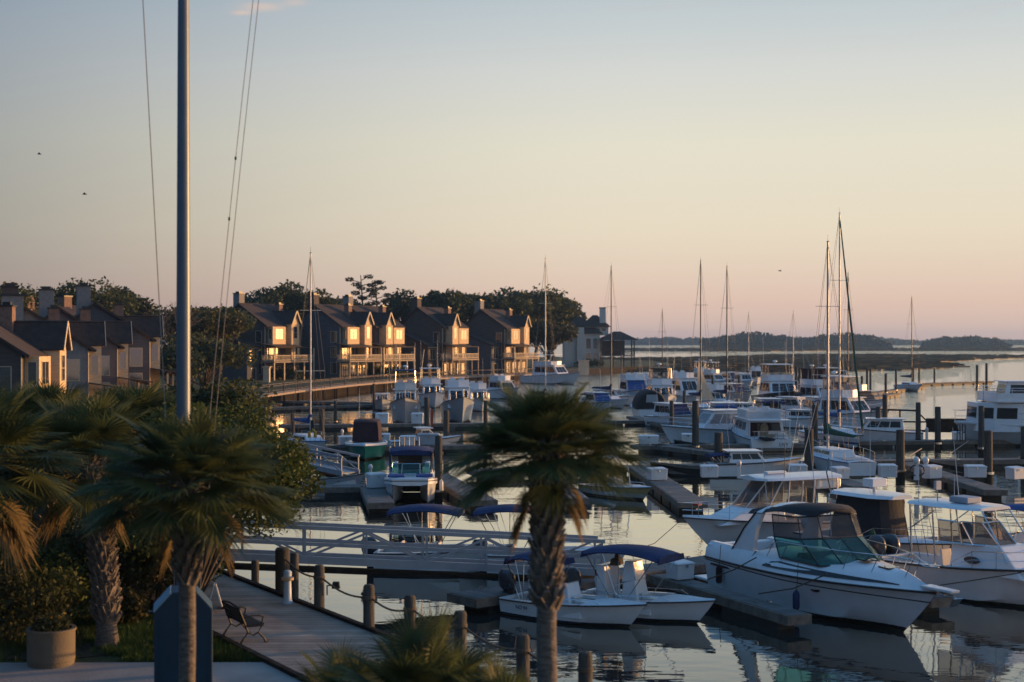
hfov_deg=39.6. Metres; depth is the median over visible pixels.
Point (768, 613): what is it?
floating dock
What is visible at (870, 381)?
piling
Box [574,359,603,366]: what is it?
hedge
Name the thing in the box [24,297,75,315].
town house
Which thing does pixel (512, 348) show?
window
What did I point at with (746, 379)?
cabin boat
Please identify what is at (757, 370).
cabin boat
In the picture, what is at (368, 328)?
window
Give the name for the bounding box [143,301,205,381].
oak tree
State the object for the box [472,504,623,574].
open boat
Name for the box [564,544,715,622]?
open boat
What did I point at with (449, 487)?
floating dock
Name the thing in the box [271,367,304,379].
hedge
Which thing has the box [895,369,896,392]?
piling
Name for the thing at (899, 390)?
floating dock
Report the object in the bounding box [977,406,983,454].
piling
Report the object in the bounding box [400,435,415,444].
dock box
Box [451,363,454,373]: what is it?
window
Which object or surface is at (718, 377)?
cabin boat
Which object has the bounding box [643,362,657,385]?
cabin boat
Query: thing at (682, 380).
boat
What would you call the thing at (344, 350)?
window
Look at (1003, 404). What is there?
motor yacht
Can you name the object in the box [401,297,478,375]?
town house
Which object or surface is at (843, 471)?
dock box
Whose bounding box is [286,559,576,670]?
barrier rope
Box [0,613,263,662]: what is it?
grass
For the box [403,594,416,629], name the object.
mooring post
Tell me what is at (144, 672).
path
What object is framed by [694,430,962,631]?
motor cruiser
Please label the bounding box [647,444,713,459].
floating dock
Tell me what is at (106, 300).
oak tree
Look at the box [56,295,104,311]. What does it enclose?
town house
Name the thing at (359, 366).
window
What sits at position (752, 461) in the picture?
cabin boat
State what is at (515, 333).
window
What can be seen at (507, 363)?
window
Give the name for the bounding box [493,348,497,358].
window
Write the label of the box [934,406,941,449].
piling
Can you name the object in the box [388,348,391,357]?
window
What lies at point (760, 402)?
cabin boat
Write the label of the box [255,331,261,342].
window
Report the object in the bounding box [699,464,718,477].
dock box
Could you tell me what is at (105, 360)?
window
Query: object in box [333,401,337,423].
piling
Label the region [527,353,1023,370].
marsh grass
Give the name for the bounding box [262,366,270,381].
utility pillar
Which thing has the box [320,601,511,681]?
palm tree
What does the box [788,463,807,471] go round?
dock box
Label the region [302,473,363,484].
dinghy
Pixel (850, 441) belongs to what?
sailboat
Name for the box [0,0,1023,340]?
sky
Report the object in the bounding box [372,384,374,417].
piling
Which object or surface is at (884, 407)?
piling
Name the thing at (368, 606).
mooring post
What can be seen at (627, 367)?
ground
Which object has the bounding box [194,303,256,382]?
oak tree
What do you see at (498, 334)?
window
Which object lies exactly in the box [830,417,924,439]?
cabin boat
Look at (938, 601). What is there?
floating dock
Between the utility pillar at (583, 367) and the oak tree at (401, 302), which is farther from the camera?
the oak tree at (401, 302)
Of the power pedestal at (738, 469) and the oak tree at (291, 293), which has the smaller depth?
the power pedestal at (738, 469)
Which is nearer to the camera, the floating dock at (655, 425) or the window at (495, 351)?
the floating dock at (655, 425)
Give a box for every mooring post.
[251,560,258,582]
[275,547,289,591]
[290,552,298,597]
[313,564,324,607]
[362,584,374,626]
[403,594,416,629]
[453,610,467,655]
[515,634,529,681]
[577,651,592,681]
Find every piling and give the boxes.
[291,413,294,435]
[319,409,323,439]
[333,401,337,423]
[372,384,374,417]
[424,397,428,426]
[435,435,443,499]
[443,410,448,435]
[483,404,487,432]
[669,401,673,424]
[683,390,685,402]
[691,400,699,448]
[714,432,722,462]
[795,367,797,388]
[798,368,800,391]
[804,429,814,469]
[812,405,817,445]
[823,407,826,439]
[866,368,867,389]
[869,368,871,392]
[875,407,880,417]
[882,395,887,416]
[884,373,887,393]
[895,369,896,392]
[896,429,905,478]
[915,402,920,439]
[933,368,935,382]
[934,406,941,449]
[975,365,978,387]
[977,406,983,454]
[983,430,993,480]
[985,363,987,387]
[1020,426,1023,466]
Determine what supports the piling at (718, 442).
in the water
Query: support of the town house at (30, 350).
on the ground at (627, 367)
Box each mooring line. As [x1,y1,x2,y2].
[648,518,682,545]
[707,557,756,579]
[758,574,826,593]
[938,572,1020,585]
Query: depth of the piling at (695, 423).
110.48 m
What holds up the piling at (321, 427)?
in the water
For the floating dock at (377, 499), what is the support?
on the water
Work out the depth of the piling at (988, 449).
88.21 m
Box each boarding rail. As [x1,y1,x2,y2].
[956,424,960,440]
[962,424,965,440]
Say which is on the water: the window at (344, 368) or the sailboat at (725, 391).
the sailboat at (725, 391)
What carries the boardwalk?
on the ground at (627, 367)
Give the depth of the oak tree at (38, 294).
226.58 m
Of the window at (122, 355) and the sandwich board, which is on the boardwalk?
the sandwich board
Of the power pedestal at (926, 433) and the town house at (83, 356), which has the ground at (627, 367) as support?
the town house at (83, 356)
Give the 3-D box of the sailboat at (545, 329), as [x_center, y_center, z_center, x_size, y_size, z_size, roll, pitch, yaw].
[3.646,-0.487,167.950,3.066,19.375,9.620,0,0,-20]
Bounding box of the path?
[0,662,300,681]
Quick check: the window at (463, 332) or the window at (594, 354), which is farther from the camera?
the window at (594, 354)
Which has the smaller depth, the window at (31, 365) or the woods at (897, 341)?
the window at (31, 365)
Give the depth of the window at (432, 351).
297.24 m
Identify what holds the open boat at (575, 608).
on the water
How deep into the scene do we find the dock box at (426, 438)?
111.03 m
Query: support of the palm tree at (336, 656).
on the ground at (627, 367)
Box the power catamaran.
[384,437,442,503]
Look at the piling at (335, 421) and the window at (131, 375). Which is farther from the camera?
the window at (131, 375)
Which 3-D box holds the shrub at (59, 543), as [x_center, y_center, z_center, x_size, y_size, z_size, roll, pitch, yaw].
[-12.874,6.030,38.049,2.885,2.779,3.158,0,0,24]
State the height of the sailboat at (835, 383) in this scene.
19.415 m
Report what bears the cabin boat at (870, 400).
on the water
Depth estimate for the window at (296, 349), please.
270.97 m
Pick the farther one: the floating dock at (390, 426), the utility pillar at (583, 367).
the utility pillar at (583, 367)
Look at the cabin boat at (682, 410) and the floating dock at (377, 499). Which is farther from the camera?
the cabin boat at (682, 410)
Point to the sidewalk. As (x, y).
(151, 612)
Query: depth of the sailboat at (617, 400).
185.18 m
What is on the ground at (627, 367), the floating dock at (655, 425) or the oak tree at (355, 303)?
the oak tree at (355, 303)
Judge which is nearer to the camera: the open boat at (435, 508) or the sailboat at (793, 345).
the open boat at (435, 508)
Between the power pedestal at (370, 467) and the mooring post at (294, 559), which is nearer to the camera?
the mooring post at (294, 559)
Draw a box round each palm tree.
[0,377,95,580]
[0,378,113,546]
[0,385,168,647]
[57,377,197,522]
[60,400,311,681]
[293,635,383,681]
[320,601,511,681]
[429,377,657,681]
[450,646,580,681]
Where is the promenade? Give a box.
[246,373,531,397]
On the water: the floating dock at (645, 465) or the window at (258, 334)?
the floating dock at (645, 465)
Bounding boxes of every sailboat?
[280,247,326,455]
[531,259,555,392]
[582,266,628,407]
[652,309,668,375]
[679,260,710,415]
[706,266,737,405]
[739,312,757,387]
[784,311,799,382]
[797,208,863,448]
[808,241,876,477]
[830,273,861,384]
[893,297,921,390]
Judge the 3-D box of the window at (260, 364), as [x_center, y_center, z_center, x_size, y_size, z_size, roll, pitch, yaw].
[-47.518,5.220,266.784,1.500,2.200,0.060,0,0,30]
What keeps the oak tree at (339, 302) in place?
on the ground at (627, 367)
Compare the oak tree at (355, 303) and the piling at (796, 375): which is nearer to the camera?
the piling at (796, 375)
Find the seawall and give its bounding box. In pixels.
[216,568,486,673]
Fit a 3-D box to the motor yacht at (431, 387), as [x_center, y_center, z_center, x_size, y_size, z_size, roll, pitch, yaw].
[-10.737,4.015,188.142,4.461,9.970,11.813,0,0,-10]
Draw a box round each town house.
[0,283,126,402]
[0,302,85,399]
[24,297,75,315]
[38,286,152,391]
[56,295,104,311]
[74,283,175,393]
[210,291,314,379]
[300,293,381,378]
[342,294,415,377]
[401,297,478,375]
[465,299,538,373]
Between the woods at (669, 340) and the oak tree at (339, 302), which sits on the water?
the woods at (669, 340)
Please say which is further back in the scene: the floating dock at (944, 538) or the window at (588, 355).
the window at (588, 355)
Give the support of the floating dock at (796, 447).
on the water
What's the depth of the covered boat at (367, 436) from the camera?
105.42 m
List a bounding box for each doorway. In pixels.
[750,423,757,435]
[760,423,767,435]
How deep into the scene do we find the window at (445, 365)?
298.84 m
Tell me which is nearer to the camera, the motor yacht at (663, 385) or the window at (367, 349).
the motor yacht at (663, 385)
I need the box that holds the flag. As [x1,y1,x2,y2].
[430,409,433,426]
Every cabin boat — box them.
[375,393,390,410]
[387,399,460,444]
[469,381,490,411]
[580,376,612,408]
[581,389,634,405]
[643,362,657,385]
[644,379,691,426]
[658,377,741,443]
[677,402,841,544]
[689,346,706,381]
[698,351,728,382]
[698,362,725,402]
[699,411,801,477]
[708,402,738,408]
[719,367,752,401]
[721,372,739,382]
[730,373,752,388]
[734,393,754,407]
[750,366,760,384]
[753,390,787,416]
[775,372,805,413]
[782,409,837,428]
[807,353,851,388]
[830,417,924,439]
[833,370,847,381]
[840,359,881,410]
[868,434,1023,606]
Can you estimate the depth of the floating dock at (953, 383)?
280.43 m
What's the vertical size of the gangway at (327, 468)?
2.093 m
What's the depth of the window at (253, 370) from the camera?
265.34 m
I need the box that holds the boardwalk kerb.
[124,590,308,681]
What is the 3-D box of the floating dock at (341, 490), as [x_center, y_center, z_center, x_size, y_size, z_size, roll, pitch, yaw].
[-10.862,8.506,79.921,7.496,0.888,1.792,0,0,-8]
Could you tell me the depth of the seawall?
38.48 m
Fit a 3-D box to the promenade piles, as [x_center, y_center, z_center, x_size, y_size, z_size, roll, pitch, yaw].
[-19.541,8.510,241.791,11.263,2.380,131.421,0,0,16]
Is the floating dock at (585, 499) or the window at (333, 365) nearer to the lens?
the floating dock at (585, 499)
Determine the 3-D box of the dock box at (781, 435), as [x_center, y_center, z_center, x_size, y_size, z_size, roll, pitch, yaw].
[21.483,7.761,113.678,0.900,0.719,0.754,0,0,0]
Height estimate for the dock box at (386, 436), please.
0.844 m
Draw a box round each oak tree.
[0,281,63,314]
[21,286,75,305]
[51,276,141,314]
[105,285,163,316]
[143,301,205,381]
[144,304,238,346]
[160,305,246,388]
[160,331,261,389]
[160,341,220,384]
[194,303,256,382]
[230,286,307,316]
[273,279,335,312]
[319,295,342,304]
[337,297,365,305]
[382,288,441,322]
[400,289,455,320]
[429,288,475,321]
[461,292,511,323]
[464,293,522,321]
[492,286,553,327]
[497,283,581,365]
[529,319,578,359]
[532,297,587,360]
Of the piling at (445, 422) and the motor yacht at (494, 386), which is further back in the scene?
the motor yacht at (494, 386)
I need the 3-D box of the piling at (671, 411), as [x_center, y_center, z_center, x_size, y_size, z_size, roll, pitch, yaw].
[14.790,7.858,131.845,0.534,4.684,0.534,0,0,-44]
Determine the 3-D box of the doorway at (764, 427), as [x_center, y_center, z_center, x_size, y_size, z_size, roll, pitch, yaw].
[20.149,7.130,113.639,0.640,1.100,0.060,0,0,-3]
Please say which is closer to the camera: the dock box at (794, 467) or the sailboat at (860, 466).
the dock box at (794, 467)
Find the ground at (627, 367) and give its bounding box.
[1,357,677,662]
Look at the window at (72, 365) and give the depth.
141.44 m
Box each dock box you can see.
[338,435,351,444]
[365,472,386,487]
[375,413,388,423]
[382,433,390,441]
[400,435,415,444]
[411,413,423,423]
[417,433,439,444]
[638,435,658,443]
[646,467,667,479]
[666,559,695,579]
[681,433,691,441]
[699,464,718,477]
[775,433,786,438]
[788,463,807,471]
[829,466,849,478]
[877,463,897,477]
[922,464,942,478]
[951,431,964,439]
[963,464,986,477]
[1004,466,1023,479]
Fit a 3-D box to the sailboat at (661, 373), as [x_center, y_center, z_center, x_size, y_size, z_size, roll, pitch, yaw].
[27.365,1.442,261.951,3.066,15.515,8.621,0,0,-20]
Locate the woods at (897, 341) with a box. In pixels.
[879,336,1023,344]
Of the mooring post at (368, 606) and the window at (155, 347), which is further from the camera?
the window at (155, 347)
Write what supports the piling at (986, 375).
in the water
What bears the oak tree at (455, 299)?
on the ground at (627, 367)
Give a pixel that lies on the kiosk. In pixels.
(166, 634)
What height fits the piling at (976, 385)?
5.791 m
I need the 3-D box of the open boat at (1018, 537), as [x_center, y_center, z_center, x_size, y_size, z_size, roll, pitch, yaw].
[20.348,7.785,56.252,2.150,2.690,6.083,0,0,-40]
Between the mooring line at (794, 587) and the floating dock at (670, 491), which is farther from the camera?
the floating dock at (670, 491)
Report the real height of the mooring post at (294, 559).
3.510 m
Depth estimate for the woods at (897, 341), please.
3009.65 m
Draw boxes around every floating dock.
[270,404,371,411]
[278,400,371,405]
[279,422,488,430]
[286,483,385,497]
[322,444,483,453]
[360,486,394,511]
[442,474,497,509]
[447,555,706,612]
[467,461,815,478]
[562,481,589,507]
[596,419,691,425]
[626,416,678,429]
[630,442,825,452]
[630,467,707,511]
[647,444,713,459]
[649,574,811,629]
[807,469,872,488]
[818,439,1015,447]
[827,532,1021,551]
[872,386,926,394]
[872,457,1023,468]
[873,393,900,398]
[895,462,1007,498]
[921,381,994,385]
[923,593,954,611]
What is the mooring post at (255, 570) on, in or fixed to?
in the water
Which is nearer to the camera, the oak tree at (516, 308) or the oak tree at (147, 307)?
the oak tree at (147, 307)
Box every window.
[0,366,11,392]
[27,361,36,384]
[42,361,48,383]
[61,355,64,380]
[66,359,79,380]
[91,355,98,374]
[101,356,109,375]
[101,382,109,391]
[119,352,126,369]
[129,348,142,366]
[129,373,142,387]
[152,344,158,360]
[249,350,256,361]
[251,368,255,378]
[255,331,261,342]
[259,363,261,374]
[267,348,272,359]
[269,329,271,338]
[270,366,272,378]
[275,329,282,338]
[275,348,283,359]
[293,326,296,338]
[293,348,297,357]
[330,331,336,341]
[330,346,336,357]
[330,362,336,373]
[342,348,347,359]
[342,365,346,376]
[344,329,346,338]
[348,348,354,359]
[350,329,356,338]
[350,365,354,376]
[358,365,360,375]
[363,365,366,376]
[366,348,369,357]
[367,327,369,338]
[388,327,390,338]
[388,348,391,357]
[396,330,402,338]
[430,349,434,359]
[430,365,434,374]
[433,332,438,341]
[444,364,447,374]
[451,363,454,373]
[454,328,456,338]
[461,330,466,338]
[461,363,464,373]
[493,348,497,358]
[496,332,501,341]
[506,347,510,356]
[506,362,509,372]
[511,347,515,356]
[513,331,517,339]
[586,338,590,348]
[586,353,590,359]
[593,338,597,348]
[593,353,597,361]
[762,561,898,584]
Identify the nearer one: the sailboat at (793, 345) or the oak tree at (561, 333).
the sailboat at (793, 345)
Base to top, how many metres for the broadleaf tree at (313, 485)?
5.363 m
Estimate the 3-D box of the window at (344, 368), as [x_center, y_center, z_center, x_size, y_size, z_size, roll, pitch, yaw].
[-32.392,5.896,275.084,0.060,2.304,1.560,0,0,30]
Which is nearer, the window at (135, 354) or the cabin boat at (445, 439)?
the cabin boat at (445, 439)
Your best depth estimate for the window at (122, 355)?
156.84 m
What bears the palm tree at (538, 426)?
on the ground at (627, 367)
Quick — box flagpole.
[142,0,258,587]
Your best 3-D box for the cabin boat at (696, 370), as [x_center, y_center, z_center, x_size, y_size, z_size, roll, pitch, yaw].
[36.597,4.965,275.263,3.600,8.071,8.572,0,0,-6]
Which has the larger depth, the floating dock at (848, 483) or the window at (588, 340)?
the window at (588, 340)
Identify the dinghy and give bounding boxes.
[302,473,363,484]
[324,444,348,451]
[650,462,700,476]
[674,440,712,443]
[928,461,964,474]
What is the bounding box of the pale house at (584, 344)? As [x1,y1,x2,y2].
[562,307,637,366]
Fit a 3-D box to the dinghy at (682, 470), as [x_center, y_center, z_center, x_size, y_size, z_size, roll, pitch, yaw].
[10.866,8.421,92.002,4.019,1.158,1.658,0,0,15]
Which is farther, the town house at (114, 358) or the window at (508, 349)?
the window at (508, 349)
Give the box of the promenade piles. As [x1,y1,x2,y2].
[268,376,513,404]
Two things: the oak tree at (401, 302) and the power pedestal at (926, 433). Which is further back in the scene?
the oak tree at (401, 302)
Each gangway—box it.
[203,519,604,580]
[292,440,359,477]
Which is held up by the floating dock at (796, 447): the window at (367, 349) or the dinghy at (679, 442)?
the dinghy at (679, 442)
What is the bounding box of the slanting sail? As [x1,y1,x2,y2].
[696,362,714,399]
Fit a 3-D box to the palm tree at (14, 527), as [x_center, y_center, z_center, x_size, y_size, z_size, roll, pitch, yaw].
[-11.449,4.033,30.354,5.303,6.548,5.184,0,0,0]
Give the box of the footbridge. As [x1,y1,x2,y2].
[870,408,965,431]
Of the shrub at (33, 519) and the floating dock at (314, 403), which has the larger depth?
the floating dock at (314, 403)
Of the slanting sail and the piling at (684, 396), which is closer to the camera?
the piling at (684, 396)
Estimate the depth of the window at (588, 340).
399.98 m
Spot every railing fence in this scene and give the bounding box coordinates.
[235,368,532,392]
[251,368,525,394]
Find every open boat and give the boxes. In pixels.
[361,504,515,572]
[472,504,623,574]
[498,551,646,626]
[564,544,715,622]
[578,456,651,499]
[958,503,1023,543]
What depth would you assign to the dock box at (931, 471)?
84.11 m
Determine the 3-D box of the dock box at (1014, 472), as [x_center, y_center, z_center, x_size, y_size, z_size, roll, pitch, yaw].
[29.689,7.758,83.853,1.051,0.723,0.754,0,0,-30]
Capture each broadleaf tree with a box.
[0,388,130,537]
[58,392,233,470]
[107,398,315,592]
[155,427,326,598]
[162,374,280,427]
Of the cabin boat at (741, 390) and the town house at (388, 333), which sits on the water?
the cabin boat at (741, 390)
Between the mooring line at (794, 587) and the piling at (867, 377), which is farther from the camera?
the piling at (867, 377)
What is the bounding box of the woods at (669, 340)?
[601,336,815,344]
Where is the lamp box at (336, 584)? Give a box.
[326,581,339,594]
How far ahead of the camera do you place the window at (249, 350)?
265.47 m
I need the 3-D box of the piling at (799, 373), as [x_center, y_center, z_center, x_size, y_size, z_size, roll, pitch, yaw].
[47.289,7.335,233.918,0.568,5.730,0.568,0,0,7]
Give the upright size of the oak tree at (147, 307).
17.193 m
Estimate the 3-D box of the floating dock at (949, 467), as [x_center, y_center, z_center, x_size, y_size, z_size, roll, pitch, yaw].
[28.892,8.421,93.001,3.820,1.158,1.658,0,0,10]
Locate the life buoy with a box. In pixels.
[308,420,316,437]
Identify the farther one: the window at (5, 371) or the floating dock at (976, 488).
the window at (5, 371)
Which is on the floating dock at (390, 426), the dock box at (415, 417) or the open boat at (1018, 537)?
the dock box at (415, 417)
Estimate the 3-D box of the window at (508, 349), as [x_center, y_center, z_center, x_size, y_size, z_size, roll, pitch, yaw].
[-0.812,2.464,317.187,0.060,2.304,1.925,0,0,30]
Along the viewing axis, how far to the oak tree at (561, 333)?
367.93 m
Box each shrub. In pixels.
[0,518,93,605]
[0,524,69,610]
[0,547,92,623]
[0,552,85,645]
[2,494,82,537]
[29,497,138,606]
[44,521,124,590]
[114,518,175,607]
[117,525,173,595]
[117,586,149,625]
[146,532,228,581]
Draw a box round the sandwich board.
[209,583,223,608]
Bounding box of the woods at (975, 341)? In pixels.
[919,335,1012,347]
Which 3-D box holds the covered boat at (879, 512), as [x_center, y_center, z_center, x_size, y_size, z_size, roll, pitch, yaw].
[13.977,5.723,55.494,3.106,6.565,8.402,0,0,-30]
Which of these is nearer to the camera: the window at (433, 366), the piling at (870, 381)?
the piling at (870, 381)
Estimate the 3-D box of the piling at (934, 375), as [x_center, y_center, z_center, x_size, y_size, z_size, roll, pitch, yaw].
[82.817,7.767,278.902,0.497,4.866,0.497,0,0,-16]
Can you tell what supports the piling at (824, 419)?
in the water
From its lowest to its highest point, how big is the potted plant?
0.562 m
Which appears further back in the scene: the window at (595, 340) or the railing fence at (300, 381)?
the window at (595, 340)
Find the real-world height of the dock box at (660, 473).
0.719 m
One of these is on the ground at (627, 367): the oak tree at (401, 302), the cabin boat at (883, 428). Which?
the oak tree at (401, 302)
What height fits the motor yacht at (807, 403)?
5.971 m
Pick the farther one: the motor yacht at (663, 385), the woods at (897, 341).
the woods at (897, 341)
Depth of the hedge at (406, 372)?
286.89 m
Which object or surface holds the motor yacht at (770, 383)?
on the water
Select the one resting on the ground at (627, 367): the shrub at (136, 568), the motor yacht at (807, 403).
the shrub at (136, 568)
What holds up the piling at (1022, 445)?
in the water
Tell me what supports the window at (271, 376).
in the town house at (274, 335)
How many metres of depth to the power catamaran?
77.94 m
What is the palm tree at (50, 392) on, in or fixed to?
on the ground at (627, 367)
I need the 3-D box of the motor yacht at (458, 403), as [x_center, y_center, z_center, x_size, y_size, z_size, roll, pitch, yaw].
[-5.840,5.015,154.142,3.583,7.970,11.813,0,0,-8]
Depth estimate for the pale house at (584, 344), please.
400.00 m
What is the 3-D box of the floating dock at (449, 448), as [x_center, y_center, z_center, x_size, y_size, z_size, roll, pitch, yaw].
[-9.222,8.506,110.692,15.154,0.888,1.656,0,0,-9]
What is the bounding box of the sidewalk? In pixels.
[17,606,153,613]
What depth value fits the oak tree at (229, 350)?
194.83 m
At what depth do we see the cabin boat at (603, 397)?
170.81 m
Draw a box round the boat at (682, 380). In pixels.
[665,362,696,404]
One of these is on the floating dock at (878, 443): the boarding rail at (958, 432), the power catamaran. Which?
the boarding rail at (958, 432)
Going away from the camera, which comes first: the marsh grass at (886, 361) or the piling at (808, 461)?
the piling at (808, 461)
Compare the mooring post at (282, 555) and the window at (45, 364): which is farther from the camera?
the window at (45, 364)
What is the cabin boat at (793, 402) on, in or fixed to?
on the water
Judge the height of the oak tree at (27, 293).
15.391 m
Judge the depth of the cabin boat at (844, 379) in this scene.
283.57 m
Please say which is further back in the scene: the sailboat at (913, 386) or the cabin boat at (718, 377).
the cabin boat at (718, 377)
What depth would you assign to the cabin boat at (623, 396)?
191.70 m
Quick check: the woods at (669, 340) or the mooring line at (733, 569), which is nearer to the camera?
the mooring line at (733, 569)
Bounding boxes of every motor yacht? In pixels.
[387,353,423,422]
[411,334,443,407]
[439,374,474,422]
[487,354,518,398]
[519,342,579,383]
[619,372,646,394]
[638,343,676,401]
[731,370,792,451]
[749,338,800,401]
[789,339,835,395]
[799,370,820,408]
[805,338,888,426]
[954,380,1023,445]
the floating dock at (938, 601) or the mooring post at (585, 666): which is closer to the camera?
the mooring post at (585, 666)
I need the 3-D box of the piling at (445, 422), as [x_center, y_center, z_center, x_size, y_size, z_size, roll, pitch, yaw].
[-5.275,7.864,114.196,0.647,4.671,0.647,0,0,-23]
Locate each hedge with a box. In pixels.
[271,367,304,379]
[368,366,404,377]
[387,364,409,376]
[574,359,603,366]
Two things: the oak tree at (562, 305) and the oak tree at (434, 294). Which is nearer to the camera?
the oak tree at (434, 294)
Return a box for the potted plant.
[31,611,72,631]
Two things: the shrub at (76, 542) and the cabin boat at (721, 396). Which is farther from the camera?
the cabin boat at (721, 396)
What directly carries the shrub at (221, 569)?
on the ground at (627, 367)
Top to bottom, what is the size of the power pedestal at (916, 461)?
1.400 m
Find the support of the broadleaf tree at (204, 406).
on the ground at (627, 367)
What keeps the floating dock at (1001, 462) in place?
on the water
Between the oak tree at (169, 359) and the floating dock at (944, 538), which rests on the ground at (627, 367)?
the oak tree at (169, 359)
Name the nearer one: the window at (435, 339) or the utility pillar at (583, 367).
the window at (435, 339)
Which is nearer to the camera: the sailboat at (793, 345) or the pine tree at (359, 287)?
the sailboat at (793, 345)
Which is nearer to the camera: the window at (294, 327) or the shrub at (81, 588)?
the shrub at (81, 588)
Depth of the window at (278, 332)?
267.52 m
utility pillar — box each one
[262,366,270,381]
[578,360,589,374]
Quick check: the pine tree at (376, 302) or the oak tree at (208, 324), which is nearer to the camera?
the oak tree at (208, 324)
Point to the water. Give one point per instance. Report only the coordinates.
(964, 641)
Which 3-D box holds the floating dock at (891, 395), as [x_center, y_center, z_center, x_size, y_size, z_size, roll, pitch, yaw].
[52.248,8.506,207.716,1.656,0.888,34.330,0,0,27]
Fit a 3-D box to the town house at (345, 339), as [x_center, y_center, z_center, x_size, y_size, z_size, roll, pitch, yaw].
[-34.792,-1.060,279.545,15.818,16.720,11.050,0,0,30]
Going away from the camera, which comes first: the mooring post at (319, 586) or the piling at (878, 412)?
the mooring post at (319, 586)
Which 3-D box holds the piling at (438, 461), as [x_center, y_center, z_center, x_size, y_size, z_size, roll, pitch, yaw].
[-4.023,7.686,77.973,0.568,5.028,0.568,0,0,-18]
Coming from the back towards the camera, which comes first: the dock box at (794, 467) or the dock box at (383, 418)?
the dock box at (383, 418)
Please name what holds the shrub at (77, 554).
on the ground at (627, 367)
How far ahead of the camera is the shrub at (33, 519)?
42.74 m
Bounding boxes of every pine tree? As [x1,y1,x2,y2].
[345,274,377,305]
[360,280,392,310]
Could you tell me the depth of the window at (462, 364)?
305.03 m
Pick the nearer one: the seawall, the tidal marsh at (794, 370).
the seawall
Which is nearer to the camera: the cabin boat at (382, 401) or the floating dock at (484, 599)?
the floating dock at (484, 599)
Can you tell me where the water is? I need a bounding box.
[160,343,1023,681]
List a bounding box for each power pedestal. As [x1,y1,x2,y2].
[281,570,293,603]
[368,464,372,471]
[737,460,740,478]
[909,456,924,479]
[923,456,928,478]
[925,427,927,439]
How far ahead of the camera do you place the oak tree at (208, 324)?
213.01 m
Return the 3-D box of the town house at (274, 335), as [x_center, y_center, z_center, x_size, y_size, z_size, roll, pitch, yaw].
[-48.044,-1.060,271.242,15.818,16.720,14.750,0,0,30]
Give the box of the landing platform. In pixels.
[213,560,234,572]
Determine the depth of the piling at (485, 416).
120.71 m
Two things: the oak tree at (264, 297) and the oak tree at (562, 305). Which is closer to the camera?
the oak tree at (264, 297)
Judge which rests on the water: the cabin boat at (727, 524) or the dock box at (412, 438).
the cabin boat at (727, 524)
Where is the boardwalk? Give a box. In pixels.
[30,518,470,675]
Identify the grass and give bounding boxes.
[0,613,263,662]
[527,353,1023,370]
[601,347,1023,350]
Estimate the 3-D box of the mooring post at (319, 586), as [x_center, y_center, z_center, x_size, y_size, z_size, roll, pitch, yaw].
[-5.205,7.966,38.408,0.320,3.868,0.320,0,0,-11]
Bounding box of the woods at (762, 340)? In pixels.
[699,331,893,347]
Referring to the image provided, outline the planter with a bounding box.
[26,624,76,668]
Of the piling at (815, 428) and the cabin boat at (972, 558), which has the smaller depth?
the cabin boat at (972, 558)
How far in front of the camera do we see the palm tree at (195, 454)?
24.73 m
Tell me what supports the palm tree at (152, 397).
on the ground at (627, 367)
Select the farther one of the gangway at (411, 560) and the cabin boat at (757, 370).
the cabin boat at (757, 370)
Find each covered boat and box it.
[345,412,387,459]
[630,389,664,416]
[793,413,956,555]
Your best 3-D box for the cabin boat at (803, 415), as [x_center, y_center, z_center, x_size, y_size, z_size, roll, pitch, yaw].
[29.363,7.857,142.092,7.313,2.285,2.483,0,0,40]
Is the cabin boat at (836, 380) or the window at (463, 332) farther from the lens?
the window at (463, 332)
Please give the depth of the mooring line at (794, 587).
44.26 m
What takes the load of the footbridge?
on the water
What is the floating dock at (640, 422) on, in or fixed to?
on the water
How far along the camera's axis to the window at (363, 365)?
280.73 m
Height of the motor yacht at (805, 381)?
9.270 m
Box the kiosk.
[153,585,212,681]
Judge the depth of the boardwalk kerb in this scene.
32.25 m
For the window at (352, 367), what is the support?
in the town house at (345, 339)
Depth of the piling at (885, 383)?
226.43 m
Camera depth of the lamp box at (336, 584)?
38.29 m
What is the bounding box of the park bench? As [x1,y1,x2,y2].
[222,600,267,643]
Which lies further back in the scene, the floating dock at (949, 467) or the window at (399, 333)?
the window at (399, 333)
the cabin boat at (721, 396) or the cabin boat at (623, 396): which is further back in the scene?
the cabin boat at (623, 396)
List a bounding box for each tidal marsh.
[601,350,1023,351]
[635,358,1020,371]
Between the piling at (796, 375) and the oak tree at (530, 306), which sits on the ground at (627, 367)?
the oak tree at (530, 306)
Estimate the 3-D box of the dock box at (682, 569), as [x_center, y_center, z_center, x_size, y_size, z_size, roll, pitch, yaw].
[5.762,7.814,48.684,0.771,0.613,0.754,0,0,-32]
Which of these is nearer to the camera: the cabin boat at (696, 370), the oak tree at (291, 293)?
the cabin boat at (696, 370)
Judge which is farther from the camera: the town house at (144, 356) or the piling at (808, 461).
the town house at (144, 356)
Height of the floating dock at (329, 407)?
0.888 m
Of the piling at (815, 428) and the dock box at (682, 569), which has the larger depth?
the piling at (815, 428)
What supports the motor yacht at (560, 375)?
on the water

